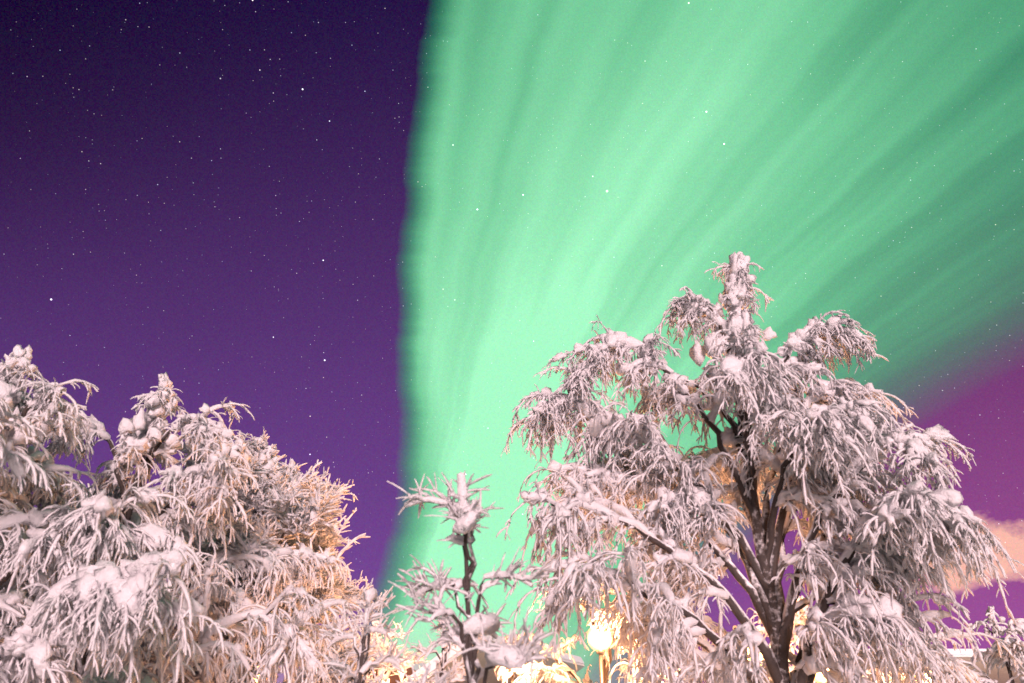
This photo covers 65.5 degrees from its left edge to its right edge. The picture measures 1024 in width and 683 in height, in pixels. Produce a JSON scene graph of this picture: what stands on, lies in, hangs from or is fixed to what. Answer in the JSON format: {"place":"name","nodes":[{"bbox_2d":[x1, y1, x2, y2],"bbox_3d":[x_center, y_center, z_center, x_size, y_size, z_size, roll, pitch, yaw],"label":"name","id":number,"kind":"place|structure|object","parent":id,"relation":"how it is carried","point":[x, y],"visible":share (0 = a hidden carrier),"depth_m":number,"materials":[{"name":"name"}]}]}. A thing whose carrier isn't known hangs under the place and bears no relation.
{"place":"outdoors","nodes":[
{"label":"outdoors","id":0,"kind":"place"},
{"bbox_2d":[0,0,1023,682],"label":"sky","id":1,"kind":"structure","parent":0,"point":[367,228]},
{"bbox_2d":[816,649,1023,682],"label":"building","id":2,"kind":"structure","parent":0,"point":[967,654],"depth_m":43.61,"materials":[{"name":"white wood"}]},
{"bbox_3d":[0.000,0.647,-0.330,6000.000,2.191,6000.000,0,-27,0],"label":"snowy ground","id":3,"kind":"object","parent":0,"visible":0},
{"bbox_2d":[0,345,234,682],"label":"birch tree","id":4,"kind":"object","parent":3,"relation":"on","point":[123,601],"visible":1,"depth_m":7.82,"materials":[{"name":"white plant"}]},
{"bbox_2d":[0,432,351,682],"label":"birch tree","id":5,"kind":"object","parent":3,"relation":"on","point":[263,485],"visible":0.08,"depth_m":12.59,"materials":[{"name":"white plant"}]},
{"bbox_2d":[0,372,367,682],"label":"birch tree","id":6,"kind":"object","parent":3,"relation":"on","point":[146,438],"visible":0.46,"depth_m":10.73,"materials":[{"name":"white plant"}]},
{"bbox_2d":[76,426,381,682],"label":"birch tree","id":7,"kind":"object","parent":3,"relation":"on","point":[312,520],"visible":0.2,"depth_m":12.94,"materials":[{"name":"white plant"}]},
{"bbox_2d":[161,458,392,682],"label":"birch tree","id":8,"kind":"object","parent":3,"relation":"on","point":[327,540],"visible":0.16,"depth_m":14.69,"materials":[{"name":"beige plant"}]},
{"bbox_2d":[314,578,415,682],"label":"tree sapling","id":9,"kind":"object","parent":3,"relation":"on","point":[365,665],"visible":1,"depth_m":8.97,"materials":[{"name":"white plant"}]},
{"bbox_2d":[347,619,452,682],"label":"birch tree","id":10,"kind":"object","parent":3,"relation":"on","point":[386,670],"visible":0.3,"depth_m":18.95,"materials":[{"name":"beige plant"}]},
{"bbox_2d":[405,616,486,682],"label":"tree sapling","id":11,"kind":"object","parent":3,"relation":"on","point":[458,666],"visible":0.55,"depth_m":11.12,"materials":[{"name":"white plant"}]},
{"bbox_2d":[387,470,557,682],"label":"tree sapling","id":12,"kind":"object","parent":3,"relation":"on","point":[464,513],"visible":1,"depth_m":5.98,"materials":[{"name":"white plant"}]},
{"bbox_2d":[367,635,584,682],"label":"cabin","id":13,"kind":"object","parent":3,"relation":"on","point":[565,659],"visible":0.22,"depth_m":28.03,"materials":[{"name":"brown wood"}]},
{"bbox_2d":[508,669,513,682],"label":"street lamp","id":14,"kind":"object","parent":3,"relation":"on","point":[511,678],"visible":0.11,"depth_m":17.52,"materials":[{"name":"orange"}]},
{"bbox_2d":[493,579,698,682],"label":"birch tree","id":15,"kind":"object","parent":3,"relation":"on","point":[544,672],"visible":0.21,"depth_m":17.61,"materials":[{"name":"yellow plant"}]},
{"bbox_2d":[587,624,612,682],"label":"street lamp","id":16,"kind":"object","parent":3,"relation":"on","point":[603,645],"visible":0.71,"depth_m":16.77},
{"bbox_2d":[496,251,1023,682],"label":"birch tree","id":17,"kind":"object","parent":3,"relation":"on","point":[834,444],"visible":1,"depth_m":10.66,"materials":[{"name":"white plant"}]},
{"bbox_2d":[814,669,828,682],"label":"street lamp","id":18,"kind":"object","parent":3,"relation":"on","point":[820,679],"visible":0.13,"depth_m":17.40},
{"bbox_2d":[747,595,904,682],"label":"birch tree","id":19,"kind":"object","parent":3,"relation":"on","point":[799,618],"visible":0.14,"depth_m":19.85,"materials":[{"name":"beige plant"}]},
{"bbox_2d":[936,606,1023,682],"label":"birch tree","id":20,"kind":"object","parent":3,"relation":"on","point":[991,655],"visible":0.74,"depth_m":30.88,"materials":[{"name":"white plant"}]}
]}

